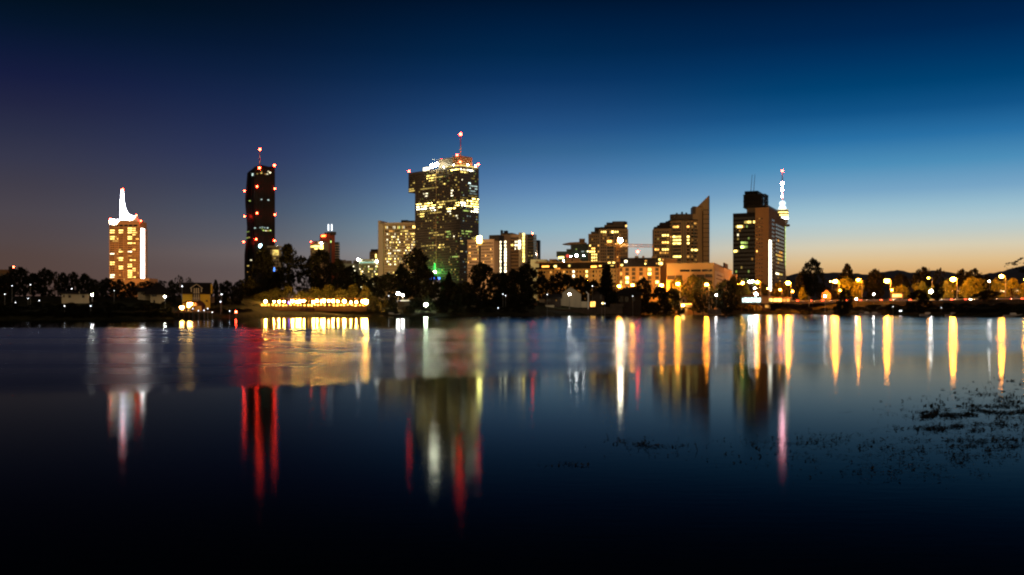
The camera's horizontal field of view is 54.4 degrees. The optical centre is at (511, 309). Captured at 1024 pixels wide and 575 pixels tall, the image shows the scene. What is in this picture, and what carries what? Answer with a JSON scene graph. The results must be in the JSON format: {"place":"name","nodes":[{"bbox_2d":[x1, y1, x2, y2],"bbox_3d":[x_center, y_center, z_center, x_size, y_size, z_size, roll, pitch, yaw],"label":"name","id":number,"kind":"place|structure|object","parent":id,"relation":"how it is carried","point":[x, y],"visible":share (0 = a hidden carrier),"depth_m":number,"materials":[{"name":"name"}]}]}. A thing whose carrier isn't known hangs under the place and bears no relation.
{"place":"outdoors","nodes":[
{"label":"outdoors","id":0,"kind":"place"},
{"bbox_2d":[0,314,1023,574],"bbox_3d":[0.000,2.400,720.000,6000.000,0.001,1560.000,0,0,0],"label":"water","id":1,"kind":"structure","parent":0,"point":[332,446],"depth_m":17.39,"materials":[{"name":"liquid"}]},
{"bbox_2d":[538,376,1023,484],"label":"water weed","id":2,"kind":"object","parent":1,"relation":"in","point":[966,414],"visible":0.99,"depth_m":18.61,"materials":[{"name":"plant"}]},
{"bbox_2d":[0,296,1023,319],"bbox_3d":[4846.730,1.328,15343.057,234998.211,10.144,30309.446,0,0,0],"label":"ground","id":3,"kind":"structure","parent":0,"point":[540,309],"depth_m":325.19,"materials":[{"name":"black plant"}]},
{"bbox_2d":[0,275,19,302],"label":"tree","id":4,"kind":"object","parent":3,"relation":"on","point":[6,282],"visible":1,"depth_m":249.47,"materials":[{"name":"green plant"}]},
{"bbox_2d":[6,266,34,296],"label":"tree","id":5,"kind":"object","parent":3,"relation":"on","point":[21,272],"visible":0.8,"depth_m":267.16,"materials":[{"name":"green plant"}]},
{"bbox_2d":[35,267,60,296],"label":"tree","id":6,"kind":"object","parent":3,"relation":"on","point":[43,275],"visible":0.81,"depth_m":274.29,"materials":[{"name":"green plant"}]},
{"bbox_2d":[44,271,63,299],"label":"tree","id":7,"kind":"object","parent":3,"relation":"on","point":[54,281],"visible":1,"depth_m":264.69,"materials":[{"name":"green plant"}]},
{"bbox_2d":[64,272,79,291],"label":"tree","id":8,"kind":"object","parent":3,"relation":"on","point":[70,277],"visible":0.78,"depth_m":284.17,"materials":[{"name":"green plant"}]},
{"bbox_2d":[59,291,91,303],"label":"white bungalow","id":9,"kind":"object","parent":3,"relation":"on","point":[76,297],"visible":0.98,"depth_m":256.06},
{"bbox_2d":[74,273,93,291],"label":"tree","id":10,"kind":"object","parent":3,"relation":"on","point":[84,279],"visible":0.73,"depth_m":277.14,"materials":[{"name":"green plant"}]},
{"bbox_2d":[85,279,106,300],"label":"tree","id":11,"kind":"object","parent":3,"relation":"on","point":[97,289],"visible":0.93,"depth_m":261.44,"materials":[{"name":"green plant"}]},
{"bbox_2d":[99,277,115,298],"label":"tree","id":12,"kind":"object","parent":3,"relation":"on","point":[106,281],"visible":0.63,"depth_m":269.11,"materials":[{"name":"green plant"}]},
{"bbox_2d":[109,279,128,299],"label":"tree","id":13,"kind":"object","parent":3,"relation":"on","point":[119,288],"visible":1,"depth_m":267.34,"materials":[{"name":"green plant"}]},
{"bbox_2d":[125,281,137,297],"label":"tree","id":14,"kind":"object","parent":3,"relation":"on","point":[132,289],"visible":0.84,"depth_m":279.67,"materials":[{"name":"green plant"}]},
{"bbox_2d":[109,189,157,296],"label":"spire tower","id":15,"kind":"structure","parent":3,"relation":"on","point":[128,246],"depth_m":1200.00,"materials":[{"name":"white metal"}]},
{"bbox_2d":[110,228,138,279],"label":"window","id":16,"kind":"structure","parent":15,"relation":"in","point":[110,228],"depth_m":1199.96,"materials":[{"name":"glass"}]},
{"bbox_2d":[143,283,172,302],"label":"hip roofed house","id":17,"kind":"structure","parent":3,"relation":"on","point":[157,292],"depth_m":271.88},
{"bbox_2d":[165,280,178,303],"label":"tree","id":18,"kind":"object","parent":3,"relation":"on","point":[174,289],"visible":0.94,"depth_m":274.40,"materials":[{"name":"green plant"}]},
{"bbox_2d":[181,282,213,308],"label":"yellow house","id":19,"kind":"structure","parent":3,"relation":"on","point":[202,292],"depth_m":268.63,"materials":[{"name":"paint"}]},
{"bbox_2d":[218,280,242,306],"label":"tree","id":20,"kind":"object","parent":3,"relation":"on","point":[226,288],"visible":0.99,"depth_m":289.46,"materials":[{"name":"green plant"}]},
{"bbox_2d":[230,281,244,304],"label":"tree","id":21,"kind":"object","parent":3,"relation":"on","point":[239,286],"visible":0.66,"depth_m":299.55,"materials":[{"name":"green plant"}]},
{"bbox_2d":[238,277,264,297],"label":"tree","id":22,"kind":"object","parent":3,"relation":"on","point":[248,285],"visible":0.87,"depth_m":351.08,"materials":[{"name":"green plant"}]},
{"bbox_2d":[243,148,275,298],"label":"folded tower","id":23,"kind":"structure","parent":3,"relation":"on","point":[260,200],"depth_m":1471.77,"materials":[{"name":"black glass"}]},
{"bbox_2d":[248,244,274,298],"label":"tree","id":24,"kind":"object","parent":3,"relation":"on","point":[263,258],"visible":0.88,"depth_m":370.63,"materials":[{"name":"green plant"}]},
{"bbox_2d":[264,288,283,304],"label":"bush","id":25,"kind":"object","parent":3,"relation":"on","point":[274,292],"visible":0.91,"depth_m":346.45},
{"bbox_2d":[267,246,281,298],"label":"gold lit block","id":26,"kind":"structure","parent":3,"relation":"on","point":[275,252],"depth_m":760.81,"materials":[{"name":"grey metal"}]},
{"bbox_2d":[281,285,295,305],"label":"bush","id":27,"kind":"object","parent":3,"relation":"on","point":[286,290],"visible":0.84,"depth_m":349.49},
{"bbox_2d":[273,243,304,297],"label":"tree","id":28,"kind":"object","parent":3,"relation":"on","point":[280,278],"visible":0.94,"depth_m":376.33,"materials":[{"name":"green plant"}]},
{"bbox_2d":[291,290,318,306],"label":"bush","id":29,"kind":"object","parent":3,"relation":"on","point":[301,294],"visible":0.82,"depth_m":344.10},
{"bbox_2d":[258,298,369,311],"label":"terrace","id":30,"kind":"structure","parent":3,"relation":"on","point":[339,308],"depth_m":329.00,"materials":[{"name":"yellow wood"}]},
{"bbox_2d":[305,287,322,305],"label":"bush","id":31,"kind":"object","parent":3,"relation":"on","point":[317,291],"visible":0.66,"depth_m":348.90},
{"bbox_2d":[310,241,328,297],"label":"stepped block","id":32,"kind":"structure","parent":3,"relation":"on","point":[314,245],"depth_m":1042.63,"materials":[{"name":"beige concrete"}]},
{"bbox_2d":[298,247,342,296],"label":"tree","id":33,"kind":"object","parent":3,"relation":"on","point":[314,261],"visible":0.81,"depth_m":377.58,"materials":[{"name":"green plant"}]},
{"bbox_2d":[320,224,335,296],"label":"red tower","id":34,"kind":"structure","parent":3,"relation":"on","point":[328,237],"depth_m":1083.09,"materials":[{"name":"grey glass"}]},
{"bbox_2d":[320,284,337,305],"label":"bush","id":35,"kind":"object","parent":3,"relation":"on","point":[327,289],"visible":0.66,"depth_m":350.55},
{"bbox_2d":[326,258,351,297],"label":"tree","id":36,"kind":"object","parent":3,"relation":"on","point":[338,269],"visible":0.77,"depth_m":372.81,"materials":[{"name":"green plant"}]},
{"bbox_2d":[330,288,351,306],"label":"bush","id":37,"kind":"object","parent":3,"relation":"on","point":[342,293],"visible":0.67,"depth_m":344.68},
{"bbox_2d":[340,265,360,291],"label":"tree","id":38,"kind":"object","parent":3,"relation":"on","point":[350,270],"visible":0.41,"depth_m":382.66,"materials":[{"name":"green plant"}]},
{"bbox_2d":[346,283,361,306],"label":"bush","id":39,"kind":"object","parent":3,"relation":"on","point":[353,289],"visible":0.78,"depth_m":348.97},
{"bbox_2d":[354,273,373,300],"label":"tree","id":40,"kind":"object","parent":3,"relation":"on","point":[362,279],"visible":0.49,"depth_m":365.12,"materials":[{"name":"green plant"}]},
{"bbox_2d":[357,259,377,299],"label":"curved office","id":41,"kind":"structure","parent":3,"relation":"on","point":[368,268],"depth_m":975.61,"materials":[{"name":"grey metal"}]},
{"bbox_2d":[374,272,404,300],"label":"tree","id":42,"kind":"object","parent":3,"relation":"on","point":[388,281],"visible":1,"depth_m":366.26,"materials":[{"name":"green plant"}]},
{"bbox_2d":[378,220,414,299],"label":"office slab","id":43,"kind":"structure","parent":3,"relation":"on","point":[396,241],"depth_m":964.92,"materials":[{"name":"concrete"}]},
{"bbox_2d":[385,226,414,272],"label":"window","id":44,"kind":"structure","parent":43,"relation":"in","point":[388,226],"depth_m":963.96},
{"bbox_2d":[393,267,417,297],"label":"tree","id":45,"kind":"object","parent":3,"relation":"on","point":[399,276],"visible":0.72,"depth_m":374.71,"materials":[{"name":"green plant"}]},
{"bbox_2d":[396,247,429,299],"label":"tree","id":46,"kind":"object","parent":3,"relation":"on","point":[417,273],"visible":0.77,"depth_m":377.72,"materials":[{"name":"green plant"}]},
{"bbox_2d":[421,292,436,309],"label":"bush","id":47,"kind":"object","parent":3,"relation":"on","point":[429,296],"visible":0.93,"depth_m":341.86,"materials":[{"name":"green plant"}]},
{"bbox_2d":[421,269,440,298],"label":"tree","id":48,"kind":"object","parent":3,"relation":"on","point":[427,279],"visible":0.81,"depth_m":375.03,"materials":[{"name":"green plant"}]},
{"bbox_2d":[408,133,478,299],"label":"corner tower","id":49,"kind":"structure","parent":3,"relation":"on","point":[446,193],"depth_m":913.99,"materials":[{"name":"black glass"}]},
{"bbox_2d":[409,169,476,279],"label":"window","id":50,"kind":"structure","parent":49,"relation":"in","point":[458,169],"depth_m":912.89,"materials":[{"name":"glass"}]},
{"bbox_2d":[428,280,460,302],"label":"tree","id":51,"kind":"object","parent":3,"relation":"on","point":[444,291],"visible":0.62,"depth_m":370.55,"materials":[{"name":"green plant"}]},
{"bbox_2d":[14,285,909,300],"bbox_3d":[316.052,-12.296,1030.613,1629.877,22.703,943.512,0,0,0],"label":"wood","id":52,"kind":"object","parent":3,"relation":"on","point":[297,288],"visible":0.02,"depth_m":598.88,"materials":[{"name":"green plant"}]},
{"bbox_2d":[447,281,477,294],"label":"tree","id":53,"kind":"object","parent":3,"relation":"on","point":[466,287],"visible":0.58,"depth_m":363.81,"materials":[{"name":"green plant"}]},
{"bbox_2d":[466,261,502,302],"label":"tree","id":54,"kind":"object","parent":3,"relation":"on","point":[481,271],"visible":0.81,"depth_m":375.44,"materials":[{"name":"green plant"}]},
{"bbox_2d":[467,235,503,298],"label":"tan office","id":55,"kind":"structure","parent":3,"relation":"on","point":[482,250],"depth_m":784.47,"materials":[{"name":"concrete"}]},
{"bbox_2d":[468,242,490,271],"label":"window","id":56,"kind":"structure","parent":55,"relation":"in","point":[482,242],"depth_m":783.51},
{"bbox_2d":[478,272,507,302],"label":"tree","id":57,"kind":"object","parent":3,"relation":"on","point":[500,281],"visible":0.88,"depth_m":372.13,"materials":[{"name":"green plant"}]},
{"bbox_2d":[500,230,526,299],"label":"residential tower","id":58,"kind":"structure","parent":3,"relation":"on","point":[513,250],"depth_m":852.63,"materials":[{"name":"concrete"}]},
{"bbox_2d":[505,269,531,302],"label":"tree","id":59,"kind":"object","parent":3,"relation":"on","point":[512,273],"visible":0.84,"depth_m":377.35,"materials":[{"name":"green plant"}]},
{"bbox_2d":[511,262,544,304],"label":"tree","id":60,"kind":"object","parent":3,"relation":"on","point":[523,269],"visible":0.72,"depth_m":381.21,"materials":[{"name":"green plant"}]},
{"bbox_2d":[527,233,536,277],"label":"dark glass tower","id":61,"kind":"structure","parent":3,"relation":"on","point":[532,246],"depth_m":931.18,"materials":[{"name":"glass"}]},
{"bbox_2d":[536,277,554,298],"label":"tree","id":62,"kind":"object","parent":3,"relation":"on","point":[545,288],"visible":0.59,"depth_m":414.65,"materials":[{"name":"green plant"}]},
{"bbox_2d":[543,294,561,307],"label":"dark cottage","id":63,"kind":"structure","parent":3,"relation":"on","point":[552,300],"depth_m":390.00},
{"bbox_2d":[547,272,579,293],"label":"tree","id":64,"kind":"object","parent":3,"relation":"on","point":[557,283],"visible":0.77,"depth_m":413.66,"materials":[{"name":"green plant"}]},
{"bbox_2d":[561,286,581,306],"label":"gable house","id":65,"kind":"structure","parent":3,"relation":"on","point":[575,298],"depth_m":397.98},
{"bbox_2d":[556,239,587,261],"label":"cantilever office","id":66,"kind":"structure","parent":3,"relation":"on","point":[579,249],"depth_m":861.06,"materials":[{"name":"green glass"}]},
{"bbox_2d":[547,309,596,314],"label":"quay wall","id":67,"kind":"structure","parent":3,"relation":"on","point":[589,311],"depth_m":375.00,"materials":[{"name":"concrete"}]},
{"bbox_2d":[535,261,618,300],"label":"long apartment block","id":68,"kind":"structure","parent":3,"relation":"on","point":[590,270],"depth_m":506.80,"materials":[{"name":"concrete"}]},
{"bbox_2d":[563,276,591,300],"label":"tree","id":69,"kind":"object","parent":3,"relation":"on","point":[583,288],"visible":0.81,"depth_m":413.86,"materials":[{"name":"green plant"}]},
{"bbox_2d":[586,291,606,310],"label":"house","id":70,"kind":"structure","parent":3,"relation":"on","point":[598,299],"depth_m":391.98,"materials":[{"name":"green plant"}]},
{"bbox_2d":[588,221,627,260],"bbox_3d":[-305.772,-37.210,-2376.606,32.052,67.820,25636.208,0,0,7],"label":"stepped tower","id":71,"kind":"structure","parent":3,"relation":"on","point":[599,238],"depth_m":802.23,"materials":[{"name":"concrete"}]},
{"bbox_2d":[589,231,626,260],"bbox_3d":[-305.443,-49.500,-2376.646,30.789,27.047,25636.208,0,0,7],"label":"window","id":72,"kind":"structure","parent":71,"relation":"in","point":[607,231],"depth_m":801.50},
{"bbox_2d":[594,264,624,307],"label":"spruce","id":73,"kind":"object","parent":3,"relation":"on","point":[605,289],"visible":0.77,"depth_m":396.61,"materials":[{"name":"green plant"}]},
{"bbox_2d":[597,307,621,313],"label":"quay wall","id":74,"kind":"structure","parent":3,"relation":"on","point":[609,310],"depth_m":378.00,"materials":[{"name":"concrete"}]},
{"bbox_2d":[615,288,643,314],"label":"tree","id":75,"kind":"object","parent":3,"relation":"on","point":[630,298],"visible":0.88,"depth_m":409.90,"materials":[{"name":"plant"}]},
{"bbox_2d":[606,238,653,290],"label":"tower crane","id":76,"kind":"object","parent":3,"relation":"on","point":[615,245],"visible":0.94,"depth_m":469.09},
{"bbox_2d":[633,277,652,314],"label":"tree","id":77,"kind":"object","parent":3,"relation":"on","point":[646,287],"visible":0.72,"depth_m":423.16,"materials":[{"name":"green plant"}]},
{"bbox_2d":[620,256,676,304],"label":"mansard block","id":78,"kind":"structure","parent":3,"relation":"on","point":[653,269],"depth_m":482.38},
{"bbox_2d":[647,286,672,314],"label":"bush","id":79,"kind":"object","parent":3,"relation":"on","point":[660,292],"visible":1,"depth_m":418.91,"materials":[{"name":"green plant"}]},
{"bbox_2d":[660,288,687,314],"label":"bush","id":80,"kind":"object","parent":3,"relation":"on","point":[675,297],"visible":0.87,"depth_m":423.33,"materials":[{"name":"green plant"}]},
{"bbox_2d":[667,277,686,314],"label":"tree","id":81,"kind":"object","parent":3,"relation":"on","point":[680,286],"visible":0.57,"depth_m":438.93,"materials":[{"name":"green plant"}]},
{"bbox_2d":[652,196,709,262],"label":"round residential tower","id":82,"kind":"structure","parent":3,"relation":"on","point":[683,238],"depth_m":781.86,"materials":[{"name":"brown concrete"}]},
{"bbox_2d":[655,222,697,262],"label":"window","id":83,"kind":"structure","parent":82,"relation":"in","point":[687,222],"depth_m":781.79,"materials":[{"name":"glass"}]},
{"bbox_2d":[681,274,700,314],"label":"tree","id":84,"kind":"object","parent":3,"relation":"on","point":[691,280],"visible":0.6,"depth_m":440.43,"materials":[{"name":"green plant"}]},
{"bbox_2d":[666,263,736,313],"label":"beige hall","id":85,"kind":"structure","parent":3,"relation":"on","point":[714,273],"depth_m":454.03,"materials":[{"name":"brown concrete"}]},
{"bbox_2d":[691,277,721,314],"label":"tree","id":86,"kind":"object","parent":3,"relation":"on","point":[699,288],"visible":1,"depth_m":422.88,"materials":[{"name":"green plant"}]},
{"bbox_2d":[713,279,738,314],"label":"tree","id":87,"kind":"object","parent":3,"relation":"on","point":[723,285],"visible":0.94,"depth_m":423.05,"materials":[{"name":"green plant"}]},
{"bbox_2d":[725,275,745,310],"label":"tree","id":88,"kind":"object","parent":3,"relation":"on","point":[734,280],"visible":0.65,"depth_m":498.16,"materials":[{"name":"green plant"}]},
{"bbox_2d":[738,291,770,311],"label":"boathouse","id":89,"kind":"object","parent":3,"relation":"on","point":[758,299],"visible":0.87,"depth_m":504.00,"materials":[{"name":"concrete"}]},
{"bbox_2d":[733,178,784,296],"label":"dark residential tower","id":90,"kind":"structure","parent":3,"relation":"on","point":[759,241],"depth_m":686.25,"materials":[{"name":"concrete"}]},
{"bbox_2d":[734,217,783,285],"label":"window","id":91,"kind":"structure","parent":90,"relation":"in","point":[735,218],"depth_m":687.40,"materials":[{"name":"glass"}]},
{"bbox_2d":[770,281,789,296],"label":"tree","id":92,"kind":"object","parent":3,"relation":"on","point":[776,286],"visible":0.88,"depth_m":558.22,"materials":[{"name":"brown plant"}]},
{"bbox_2d":[778,170,789,290],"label":"television tower","id":93,"kind":"structure","parent":3,"relation":"on","point":[783,211],"depth_m":1737.09,"materials":[{"name":"white metal"}]},
{"bbox_2d":[794,269,809,298],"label":"tree","id":94,"kind":"object","parent":3,"relation":"on","point":[798,286],"visible":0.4,"depth_m":552.77,"materials":[{"name":"green plant"}]},
{"bbox_2d":[801,257,826,312],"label":"tree","id":95,"kind":"object","parent":3,"relation":"on","point":[811,281],"visible":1,"depth_m":450.50,"materials":[{"name":"green plant"}]},
{"bbox_2d":[835,288,853,314],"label":"tree","id":96,"kind":"object","parent":3,"relation":"on","point":[841,296],"visible":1,"depth_m":398.83,"materials":[{"name":"green plant"}]},
{"bbox_2d":[836,263,854,293],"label":"tree","id":97,"kind":"object","parent":3,"relation":"on","point":[847,271],"visible":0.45,"depth_m":528.80,"materials":[{"name":"green plant"}]},
{"bbox_2d":[836,276,856,296],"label":"tree","id":98,"kind":"object","parent":3,"relation":"on","point":[846,283],"visible":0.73,"depth_m":516.92,"materials":[{"name":"yellow plant"}]},
{"bbox_2d":[851,277,864,298],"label":"tree","id":99,"kind":"object","parent":3,"relation":"on","point":[856,291],"visible":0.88,"depth_m":510.77,"materials":[{"name":"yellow plant"}]},
{"bbox_2d":[861,269,885,298],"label":"tree","id":100,"kind":"object","parent":3,"relation":"on","point":[871,282],"visible":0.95,"depth_m":513.55,"materials":[{"name":"green plant"}]},
{"bbox_2d":[891,273,912,293],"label":"tree","id":101,"kind":"object","parent":3,"relation":"on","point":[899,277],"visible":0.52,"depth_m":501.73,"materials":[{"name":"green plant"}]},
{"bbox_2d":[904,289,932,311],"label":"bush","id":102,"kind":"object","parent":3,"relation":"on","point":[911,305],"visible":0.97,"depth_m":370.84,"materials":[{"name":"green plant"}]},
{"bbox_2d":[908,266,932,299],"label":"tree","id":103,"kind":"object","parent":3,"relation":"on","point":[923,272],"visible":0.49,"depth_m":491.05,"materials":[{"name":"green plant"}]},
{"bbox_2d":[927,267,945,298],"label":"tree","id":104,"kind":"object","parent":3,"relation":"on","point":[940,276],"visible":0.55,"depth_m":484.53,"materials":[{"name":"green plant"}]},
{"bbox_2d":[930,283,944,300],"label":"tree","id":105,"kind":"object","parent":3,"relation":"on","point":[936,295],"visible":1,"depth_m":394.19,"materials":[{"name":"green plant"}]},
{"bbox_2d":[940,279,956,298],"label":"tree","id":106,"kind":"object","parent":3,"relation":"on","point":[946,285],"visible":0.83,"depth_m":469.20,"materials":[{"name":"yellow plant"}]},
{"bbox_2d":[952,268,970,297],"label":"tree","id":107,"kind":"object","parent":3,"relation":"on","point":[960,274],"visible":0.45,"depth_m":475.03,"materials":[{"name":"green plant"}]},
{"bbox_2d":[961,268,982,298],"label":"tree","id":108,"kind":"object","parent":3,"relation":"on","point":[970,272],"visible":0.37,"depth_m":469.23,"materials":[{"name":"green plant"}]},
{"bbox_2d":[957,276,988,299],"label":"tree","id":109,"kind":"object","parent":3,"relation":"on","point":[970,285],"visible":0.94,"depth_m":459.13,"materials":[{"name":"yellow plant"}]},
{"bbox_2d":[972,290,1001,299],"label":"bush","id":110,"kind":"object","parent":3,"relation":"on","point":[991,295],"visible":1,"depth_m":363.66,"materials":[{"name":"green plant"}]},
{"bbox_2d":[994,278,1023,296],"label":"tree","id":111,"kind":"object","parent":3,"relation":"on","point":[1012,283],"visible":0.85,"depth_m":444.17,"materials":[{"name":"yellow plant"}]},
{"bbox_2d":[0,0,1023,299],"label":"sky","id":112,"kind":"structure","parent":0,"point":[894,129],"materials":[{"name":"blue"}]},
{"bbox_2d":[786,266,1023,300],"bbox_3d":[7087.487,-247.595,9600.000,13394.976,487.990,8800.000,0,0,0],"label":"hills","id":113,"kind":"structure","parent":0,"point":[1008,274],"depth_m":7723.77,"materials":[{"name":"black plant"}]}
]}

